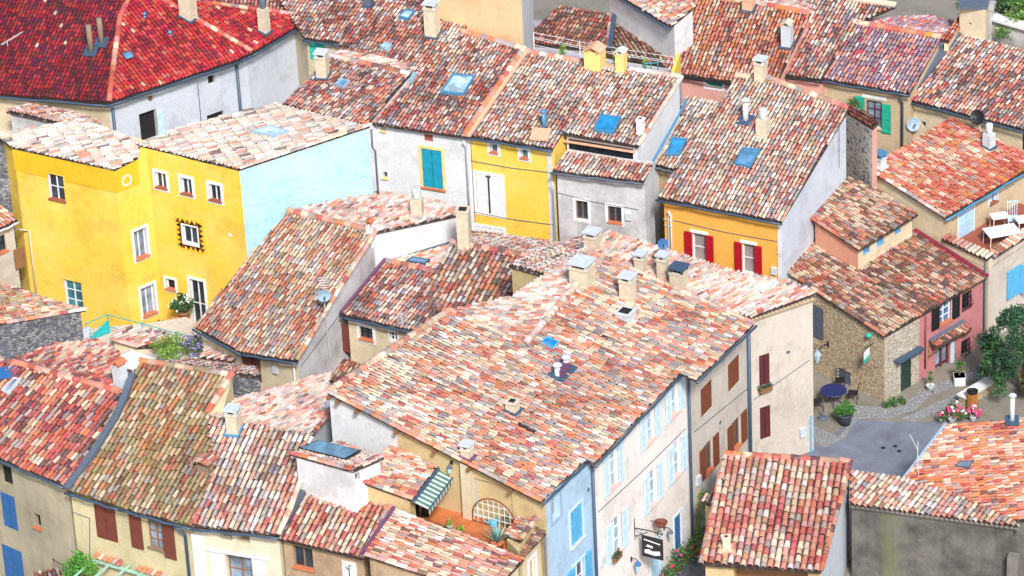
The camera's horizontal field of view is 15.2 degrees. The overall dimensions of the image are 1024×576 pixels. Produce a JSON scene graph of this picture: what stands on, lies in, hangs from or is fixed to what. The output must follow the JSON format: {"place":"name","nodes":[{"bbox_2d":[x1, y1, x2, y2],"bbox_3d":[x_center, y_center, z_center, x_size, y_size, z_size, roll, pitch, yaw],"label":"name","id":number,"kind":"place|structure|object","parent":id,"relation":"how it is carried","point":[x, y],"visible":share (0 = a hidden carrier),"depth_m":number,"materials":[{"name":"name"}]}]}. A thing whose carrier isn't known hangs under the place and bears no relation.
{"place":"outdoors","nodes":[
{"label":"outdoors","id":0,"kind":"place"},
{"bbox_2d":[0,205,25,287],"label":"village house","id":1,"kind":"structure","parent":0,"point":[12,260],"depth_m":171.69,"materials":[{"name":"paint"}]},
{"bbox_2d":[5,102,102,130],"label":"village house","id":2,"kind":"structure","parent":0,"point":[25,115],"depth_m":176.93,"materials":[{"name":"tile"}]},
{"bbox_2d":[167,292,194,317],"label":"oleander","id":3,"kind":"object","parent":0,"point":[183,302],"visible":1,"depth_m":171.45,"materials":[{"name":"green plant"}]},
{"bbox_2d":[190,371,332,575],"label":"village house","id":4,"kind":"structure","parent":0,"point":[243,513],"depth_m":146.94,"materials":[{"name":"tile"}]},
{"bbox_2d":[228,555,252,575],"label":"window","id":5,"kind":"structure","parent":4,"relation":"in","point":[238,566],"depth_m":146.71,"materials":[{"name":"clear glass"}]},
{"bbox_2d":[609,0,694,59],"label":"village house","id":6,"kind":"structure","parent":0,"point":[665,27],"depth_m":181.34,"materials":[{"name":"paint"}]},
{"bbox_2d":[664,560,705,575],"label":"street","id":7,"kind":"structure","parent":0,"point":[694,569],"depth_m":156.04,"materials":[{"name":"grey asphalt"}]},
{"bbox_2d":[533,0,1023,575],"bbox_3d":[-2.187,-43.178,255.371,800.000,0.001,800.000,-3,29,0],"label":"ground","id":8,"kind":"structure","parent":0,"point":[993,406],"depth_m":167.81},
{"bbox_2d":[0,140,21,288],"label":"stone wall","id":9,"kind":"structure","parent":8,"relation":"on","point":[5,198],"depth_m":172.65,"materials":[{"name":"stone"}]},
{"bbox_2d":[0,281,86,357],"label":"village house","id":10,"kind":"structure","parent":8,"relation":"on","point":[30,321],"depth_m":164.11,"materials":[{"name":"stone"}]},
{"bbox_2d":[0,337,135,575],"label":"village house","id":11,"kind":"structure","parent":8,"relation":"on","point":[58,402],"depth_m":151.44,"materials":[{"name":"tile"}]},
{"bbox_2d":[0,340,20,378],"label":"aerial","id":12,"kind":"object","parent":11,"relation":"on","point":[5,374],"visible":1,"depth_m":153.45,"materials":[{"name":"grey metal"}]},
{"bbox_2d":[59,549,99,575],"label":"vine","id":13,"kind":"object","parent":8,"relation":"on","point":[80,560],"visible":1,"depth_m":148.96,"materials":[{"name":"green plant"}]},
{"bbox_2d":[74,552,166,575],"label":"pergola","id":14,"kind":"object","parent":8,"relation":"on","point":[111,560],"visible":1,"depth_m":148.82,"materials":[{"name":"white paint"}]},
{"bbox_2d":[52,357,234,575],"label":"village house","id":15,"kind":"structure","parent":8,"relation":"on","point":[137,491],"depth_m":148.73,"materials":[{"name":"tile"}]},
{"bbox_2d":[147,519,164,552],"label":"window","id":16,"kind":"structure","parent":15,"relation":"in","point":[155,529],"depth_m":147.72,"materials":[{"name":"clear glass"}]},
{"bbox_2d":[0,0,298,139],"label":"village house","id":17,"kind":"structure","parent":8,"relation":"on","point":[143,69],"depth_m":180.42,"materials":[{"name":"red tile"}]},
{"bbox_2d":[139,110,155,139],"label":"window","id":18,"kind":"structure","parent":17,"relation":"in","point":[147,121],"depth_m":179.54,"materials":[{"name":"black glass"}]},
{"bbox_2d":[90,317,234,371],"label":"village house","id":19,"kind":"structure","parent":8,"relation":"on","point":[138,338],"depth_m":167.95,"materials":[{"name":"tile"}]},
{"bbox_2d":[121,350,152,371],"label":"canvas cover","id":20,"kind":"object","parent":19,"relation":"on","point":[131,357],"visible":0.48,"depth_m":165.35,"materials":[{"name":"white fabric"}]},
{"bbox_2d":[85,314,201,348],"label":"terrace railing","id":21,"kind":"object","parent":19,"relation":"on","point":[104,329],"visible":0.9,"depth_m":168.91,"materials":[{"name":"teal metal"}]},
{"bbox_2d":[149,335,178,360],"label":"terrace bush","id":22,"kind":"object","parent":19,"relation":"on","point":[159,345],"visible":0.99,"depth_m":166.60,"materials":[{"name":"green plant"}]},
{"bbox_2d":[164,331,190,359],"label":"terrace bush","id":23,"kind":"object","parent":19,"relation":"on","point":[173,340],"visible":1,"depth_m":166.76,"materials":[{"name":"green plant"}]},
{"bbox_2d":[180,332,202,358],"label":"terrace bush","id":24,"kind":"object","parent":19,"relation":"on","point":[198,350],"visible":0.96,"depth_m":166.43,"materials":[{"name":"purple plant"}]},
{"bbox_2d":[0,102,378,327],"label":"village house","id":25,"kind":"structure","parent":8,"relation":"on","point":[118,224],"depth_m":170.12,"materials":[{"name":"paint"}]},
{"bbox_2d":[48,173,66,202],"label":"window","id":26,"kind":"structure","parent":25,"relation":"in","point":[56,182],"depth_m":170.69,"materials":[{"name":"grey glass"}]},
{"bbox_2d":[65,280,83,307],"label":"window","id":27,"kind":"structure","parent":25,"relation":"in","point":[73,289],"depth_m":173.17,"materials":[{"name":"glass"}]},
{"bbox_2d":[131,223,150,263],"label":"window","id":28,"kind":"structure","parent":25,"relation":"in","point":[137,234],"depth_m":170.98,"materials":[{"name":"white paint"}]},
{"bbox_2d":[138,280,158,320],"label":"window","id":29,"kind":"structure","parent":25,"relation":"in","point":[146,302],"depth_m":172.47,"materials":[{"name":"white glass"}]},
{"bbox_2d":[152,168,169,192],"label":"window","id":30,"kind":"structure","parent":25,"relation":"in","point":[162,176],"depth_m":169.90,"materials":[{"name":"white paint"}]},
{"bbox_2d":[163,275,177,292],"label":"window","id":31,"kind":"structure","parent":25,"relation":"in","point":[172,287],"depth_m":172.49,"materials":[{"name":"white paint"}]},
{"bbox_2d":[177,174,195,198],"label":"window","id":32,"kind":"structure","parent":25,"relation":"in","point":[188,181],"depth_m":169.32,"materials":[{"name":"white paint"}]},
{"bbox_2d":[175,216,205,254],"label":"window","id":33,"kind":"structure","parent":25,"relation":"in","point":[193,230],"depth_m":170.52,"materials":[{"name":"yellow paint"}]},
{"bbox_2d":[187,275,207,321],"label":"french window","id":34,"kind":"structure","parent":25,"relation":"in","point":[199,291],"depth_m":172.03,"materials":[{"name":"white paint"}]},
{"bbox_2d":[205,180,224,205],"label":"window","id":35,"kind":"structure","parent":25,"relation":"in","point":[217,196],"depth_m":168.66,"materials":[{"name":"white paint"}]},
{"bbox_2d":[165,358,261,397],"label":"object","id":36,"kind":"structure","parent":8,"relation":"on","point":[246,379],"depth_m":152.37,"materials":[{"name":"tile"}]},
{"bbox_2d":[273,0,354,85],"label":"village house","id":37,"kind":"structure","parent":8,"relation":"on","point":[319,23],"depth_m":182.91,"materials":[{"name":"ceramic"}]},
{"bbox_2d":[192,187,471,389],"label":"village house","id":38,"kind":"structure","parent":8,"relation":"on","point":[265,312],"depth_m":165.93,"materials":[{"name":"tile"}]},
{"bbox_2d":[278,489,391,575],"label":"village house","id":39,"kind":"structure","parent":8,"relation":"on","point":[317,537],"depth_m":144.97,"materials":[{"name":"tile"}]},
{"bbox_2d":[292,545,314,572],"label":"window","id":40,"kind":"structure","parent":39,"relation":"in","point":[303,556],"depth_m":145.47,"materials":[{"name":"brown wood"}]},
{"bbox_2d":[290,440,383,512],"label":"village house","id":41,"kind":"structure","parent":8,"relation":"on","point":[335,480],"depth_m":145.17,"materials":[{"name":"paint"}]},
{"bbox_2d":[299,440,361,460],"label":"solar panel","id":42,"kind":"object","parent":41,"relation":"on","point":[345,453],"visible":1,"depth_m":145.37,"materials":[{"name":"blue glass"}]},
{"bbox_2d":[282,48,414,191],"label":"village house","id":43,"kind":"structure","parent":8,"relation":"on","point":[361,87],"depth_m":174.34,"materials":[{"name":"tile"}]},
{"bbox_2d":[329,243,449,382],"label":"village house","id":44,"kind":"structure","parent":8,"relation":"on","point":[385,294],"depth_m":165.40,"materials":[{"name":"tile"}]},
{"bbox_2d":[356,322,375,344],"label":"window","id":45,"kind":"structure","parent":44,"relation":"in","point":[368,334],"depth_m":165.20,"materials":[{"name":"white glass"}]},
{"bbox_2d":[362,443,452,519],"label":"village house","id":46,"kind":"structure","parent":8,"relation":"on","point":[413,484],"depth_m":145.42,"materials":[{"name":"tile"}]},
{"bbox_2d":[338,0,529,230],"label":"village house","id":47,"kind":"structure","parent":8,"relation":"on","point":[428,119],"depth_m":174.07,"materials":[{"name":"tile"}]},
{"bbox_2d":[360,506,547,575],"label":"village house","id":48,"kind":"structure","parent":8,"relation":"on","point":[404,543],"depth_m":143.60,"materials":[{"name":"tile"}]},
{"bbox_2d":[472,498,515,529],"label":"iron trellis","id":49,"kind":"object","parent":48,"relation":"on","point":[477,508],"visible":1,"depth_m":145.76,"materials":[{"name":"white paint"}]},
{"bbox_2d":[484,522,511,548],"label":"agave","id":50,"kind":"object","parent":48,"relation":"on","point":[496,535],"visible":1,"depth_m":144.41,"materials":[{"name":"plant"}]},
{"bbox_2d":[325,351,597,575],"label":"village house","id":51,"kind":"structure","parent":8,"relation":"on","point":[380,401],"depth_m":146.81,"materials":[{"name":"tile"}]},
{"bbox_2d":[475,478,512,522],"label":"window","id":52,"kind":"structure","parent":51,"relation":"in","point":[484,489],"depth_m":145.89,"materials":[{"name":"beige paint"}]},
{"bbox_2d":[549,484,562,527],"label":"window","id":53,"kind":"structure","parent":51,"relation":"in","point":[552,502],"depth_m":145.61,"materials":[{"name":"grey paint"}]},
{"bbox_2d":[568,549,592,575],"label":"window","id":54,"kind":"structure","parent":51,"relation":"in","point":[576,570],"depth_m":148.81,"materials":[{"name":"white paint"}]},
{"bbox_2d":[439,0,533,48],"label":"village house","id":55,"kind":"structure","parent":8,"relation":"on","point":[510,20],"depth_m":177.05,"materials":[{"name":"paint"}]},
{"bbox_2d":[419,230,603,313],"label":"village house","id":56,"kind":"structure","parent":8,"relation":"on","point":[478,270],"depth_m":165.61,"materials":[{"name":"tile"}]},
{"bbox_2d":[382,307,693,575],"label":"village house","id":57,"kind":"structure","parent":8,"relation":"on","point":[615,414],"depth_m":151.06,"materials":[{"name":"tile"}]},
{"bbox_2d":[603,440,624,498],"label":"window","id":58,"kind":"structure","parent":57,"relation":"in","point":[610,484],"depth_m":149.53,"materials":[{"name":"white paint"}]},
{"bbox_2d":[606,505,629,566],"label":"window","id":59,"kind":"structure","parent":57,"relation":"in","point":[612,530],"depth_m":151.11,"materials":[{"name":"white paint"}]},
{"bbox_2d":[634,518,663,560],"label":"hanging sign","id":60,"kind":"object","parent":57,"relation":"attached to","point":[652,547],"visible":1,"depth_m":152.38,"materials":[{"name":"black metal"}]},
{"bbox_2d":[640,401,661,453],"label":"window","id":61,"kind":"structure","parent":57,"relation":"in","point":[646,435],"depth_m":151.96,"materials":[{"name":"white paint"}]},
{"bbox_2d":[644,459,663,516],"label":"window","id":62,"kind":"structure","parent":57,"relation":"in","point":[650,503],"depth_m":153.38,"materials":[{"name":"white paint"}]},
{"bbox_2d":[665,377,685,425],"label":"window","id":63,"kind":"structure","parent":57,"relation":"in","point":[672,412],"depth_m":153.60,"materials":[{"name":"white paint"}]},
{"bbox_2d":[668,431,687,487],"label":"window","id":64,"kind":"structure","parent":57,"relation":"in","point":[674,473],"depth_m":155.00,"materials":[{"name":"white paint"}]},
{"bbox_2d":[673,507,683,557],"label":"window","id":65,"kind":"structure","parent":57,"relation":"in","point":[676,519],"depth_m":156.67,"materials":[{"name":"blue wood"}]},
{"bbox_2d":[465,40,627,241],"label":"village house","id":66,"kind":"structure","parent":8,"relation":"on","point":[517,146],"depth_m":172.19,"materials":[{"name":"ceramic"}]},
{"bbox_2d":[507,244,587,292],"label":"village house","id":67,"kind":"structure","parent":8,"relation":"on","point":[529,268],"depth_m":161.76,"materials":[{"name":"tile"}]},
{"bbox_2d":[534,5,615,54],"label":"village house","id":68,"kind":"structure","parent":8,"relation":"on","point":[587,26],"depth_m":183.96,"materials":[{"name":"tile"}]},
{"bbox_2d":[451,251,757,534],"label":"village house","id":69,"kind":"structure","parent":8,"relation":"on","point":[693,338],"depth_m":155.51,"materials":[{"name":"tile"}]},
{"bbox_2d":[700,432,719,481],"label":"window","id":70,"kind":"structure","parent":69,"relation":"in","point":[706,469],"depth_m":158.02,"materials":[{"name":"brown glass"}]},
{"bbox_2d":[728,409,747,450],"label":"window","id":71,"kind":"structure","parent":69,"relation":"in","point":[733,431],"depth_m":160.27,"materials":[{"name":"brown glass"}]},
{"bbox_2d":[539,47,681,107],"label":"village house","id":72,"kind":"structure","parent":8,"relation":"on","point":[676,68],"depth_m":175.46,"materials":[{"name":"yellow paint"}]},
{"bbox_2d":[533,32,673,69],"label":"terrace railing","id":73,"kind":"object","parent":72,"relation":"on","point":[594,44],"visible":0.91,"depth_m":175.46,"materials":[{"name":"grey metal"}]},
{"bbox_2d":[550,62,687,245],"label":"village house","id":74,"kind":"structure","parent":8,"relation":"on","point":[618,130],"depth_m":170.48,"materials":[{"name":"ceramic"}]},
{"bbox_2d":[573,197,590,224],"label":"window","id":75,"kind":"structure","parent":74,"relation":"in","point":[583,206],"depth_m":170.73,"materials":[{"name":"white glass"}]},
{"bbox_2d":[569,139,632,158],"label":"attic window","id":76,"kind":"structure","parent":74,"relation":"in","point":[615,153],"depth_m":170.40,"materials":[{"name":"black glass"}]},
{"bbox_2d":[605,203,624,226],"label":"window","id":77,"kind":"structure","parent":74,"relation":"in","point":[616,214],"depth_m":170.23,"materials":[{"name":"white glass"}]},
{"bbox_2d":[606,23,666,68],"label":"village house","id":78,"kind":"structure","parent":8,"relation":"on","point":[627,39],"depth_m":182.62,"materials":[{"name":"tile"}]},
{"bbox_2d":[659,536,702,575],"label":"flowering bush","id":79,"kind":"object","parent":8,"relation":"on","point":[685,556],"visible":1,"depth_m":155.79,"materials":[{"name":"green plant"}]},
{"bbox_2d":[654,94,719,238],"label":"village house","id":80,"kind":"structure","parent":8,"relation":"on","point":[696,114],"depth_m":173.02,"materials":[{"name":"tile"}]},
{"bbox_2d":[578,225,816,454],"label":"village house","id":81,"kind":"structure","parent":8,"relation":"on","point":[779,311],"depth_m":161.02,"materials":[{"name":"paint"}]},
{"bbox_2d":[694,487,707,540],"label":"climbing plant","id":82,"kind":"object","parent":8,"relation":"on","point":[700,517],"visible":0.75,"depth_m":157.77,"materials":[{"name":"green plant"}]},
{"bbox_2d":[664,0,814,103],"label":"village house","id":83,"kind":"structure","parent":8,"relation":"on","point":[731,38],"depth_m":181.07,"materials":[{"name":"tile"}]},
{"bbox_2d":[655,54,849,279],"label":"village house","id":84,"kind":"structure","parent":8,"relation":"on","point":[757,178],"depth_m":168.93,"materials":[{"name":"tile"}]},
{"bbox_2d":[684,231,713,263],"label":"window","id":85,"kind":"structure","parent":84,"relation":"in","point":[703,244],"depth_m":169.03,"materials":[{"name":"white paint"}]},
{"bbox_2d":[734,241,761,274],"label":"window","id":86,"kind":"structure","parent":84,"relation":"in","point":[752,254],"depth_m":168.13,"materials":[{"name":"white paint"}]},
{"bbox_2d":[698,450,852,575],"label":"village house","id":87,"kind":"structure","parent":8,"relation":"on","point":[772,514],"depth_m":152.39,"materials":[{"name":"tile"}]},
{"bbox_2d":[820,383,846,408],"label":"round table","id":88,"kind":"object","parent":8,"relation":"on","point":[833,390],"visible":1,"depth_m":166.60,"materials":[{"name":"blue metal"}]},
{"bbox_2d":[784,0,896,95],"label":"village house","id":89,"kind":"structure","parent":8,"relation":"on","point":[831,26],"depth_m":181.36,"materials":[{"name":"tile"}]},
{"bbox_2d":[787,176,924,400],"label":"village house","id":90,"kind":"structure","parent":8,"relation":"on","point":[859,223],"depth_m":167.97,"materials":[{"name":"stone"}]},
{"bbox_2d":[846,104,878,186],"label":"stone wall","id":91,"kind":"structure","parent":8,"relation":"on","point":[861,145],"depth_m":172.38,"materials":[{"name":"stone"}]},
{"bbox_2d":[814,390,932,447],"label":"cobble strip","id":92,"kind":"object","parent":8,"relation":"on","point":[823,438],"visible":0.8,"depth_m":166.12,"materials":[{"name":"grey stone"}]},
{"bbox_2d":[821,14,953,153],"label":"village house","id":93,"kind":"structure","parent":8,"relation":"on","point":[878,68],"depth_m":179.75,"materials":[{"name":"tile"}]},
{"bbox_2d":[867,100,881,130],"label":"window","id":94,"kind":"structure","parent":93,"relation":"in","point":[874,108],"depth_m":179.67,"materials":[{"name":"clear glass"}]},
{"bbox_2d":[859,228,988,380],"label":"village house","id":95,"kind":"structure","parent":8,"relation":"on","point":[937,285],"depth_m":168.92,"materials":[{"name":"tile"}]},
{"bbox_2d":[935,344,947,368],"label":"window","id":96,"kind":"structure","parent":95,"relation":"in","point":[941,355],"depth_m":169.24,"materials":[{"name":"white glass"}]},
{"bbox_2d":[932,295,959,331],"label":"window","id":97,"kind":"structure","parent":95,"relation":"in","point":[940,315],"depth_m":168.25,"materials":[{"name":"white paint"}]},
{"bbox_2d":[902,394,958,421],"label":"cobble strip","id":98,"kind":"object","parent":8,"relation":"on","point":[928,410],"visible":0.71,"depth_m":166.20,"materials":[{"name":"grey stone"}]},
{"bbox_2d":[848,393,1023,575],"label":"village house","id":99,"kind":"structure","parent":8,"relation":"on","point":[957,509],"depth_m":153.31,"materials":[{"name":"tile"}]},
{"bbox_2d":[877,117,1023,334],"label":"village house","id":100,"kind":"structure","parent":8,"relation":"on","point":[953,182],"depth_m":172.01,"materials":[{"name":"tile"}]},
{"bbox_2d":[982,223,1021,247],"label":"terrace table","id":101,"kind":"object","parent":100,"relation":"on","point":[1002,230],"visible":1,"depth_m":170.67,"materials":[{"name":"white paint"}]},
{"bbox_2d":[936,400,965,423],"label":"flower pot","id":102,"kind":"object","parent":8,"relation":"on","point":[942,415],"visible":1,"depth_m":164.77,"materials":[{"name":"pink plant"}]},
{"bbox_2d":[940,0,989,51],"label":"village house","id":103,"kind":"structure","parent":8,"relation":"on","point":[971,19],"depth_m":180.38,"materials":[{"name":"beige paint"}]},
{"bbox_2d":[957,376,996,406],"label":"stone bench","id":104,"kind":"object","parent":8,"relation":"on","point":[984,386],"visible":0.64,"depth_m":166.78,"materials":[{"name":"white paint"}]},
{"bbox_2d":[955,0,1023,37],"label":"leafy tree","id":105,"kind":"object","parent":8,"relation":"on","point":[996,8],"visible":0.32,"depth_m":183.95,"materials":[{"name":"green plant"}]},
{"bbox_2d":[972,303,1023,398],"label":"bushy tree","id":106,"kind":"object","parent":8,"relation":"on","point":[992,344],"visible":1,"depth_m":165.34,"materials":[{"name":"green plant"}]},
{"bbox_2d":[988,0,1023,49],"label":"garden wall","id":107,"kind":"structure","parent":8,"relation":"on","point":[1017,33],"depth_m":182.56,"materials":[{"name":"white paint"}]},
{"bbox_2d":[991,0,1023,42],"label":"leafy tree","id":108,"kind":"object","parent":8,"relation":"on","point":[1018,4],"visible":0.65,"depth_m":182.57,"materials":[{"name":"green plant"}]},
{"bbox_2d":[807,419,946,491],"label":"square paving","id":109,"kind":"structure","parent":0,"point":[861,443],"depth_m":163.85,"materials":[{"name":"grey concrete"}]},
{"bbox_2d":[833,399,856,426],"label":"potted shrub","id":110,"kind":"object","parent":109,"relation":"on","point":[844,413],"visible":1,"depth_m":165.13,"materials":[{"name":"green plant"}]},
{"bbox_2d":[932,371,980,394],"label":"pavement","id":111,"kind":"structure","parent":0,"point":[944,386],"depth_m":168.03,"materials":[{"name":"grey stone"}]},
{"bbox_2d":[953,358,965,385],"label":"potted shrub","id":112,"kind":"object","parent":111,"relation":"on","point":[959,377],"visible":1,"depth_m":167.74,"materials":[{"name":"white ceramic"}]},
{"bbox_2d":[911,32,1023,152],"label":"village house","id":113,"kind":"structure","parent":0,"point":[965,76],"depth_m":178.47,"materials":[{"name":"tile"}]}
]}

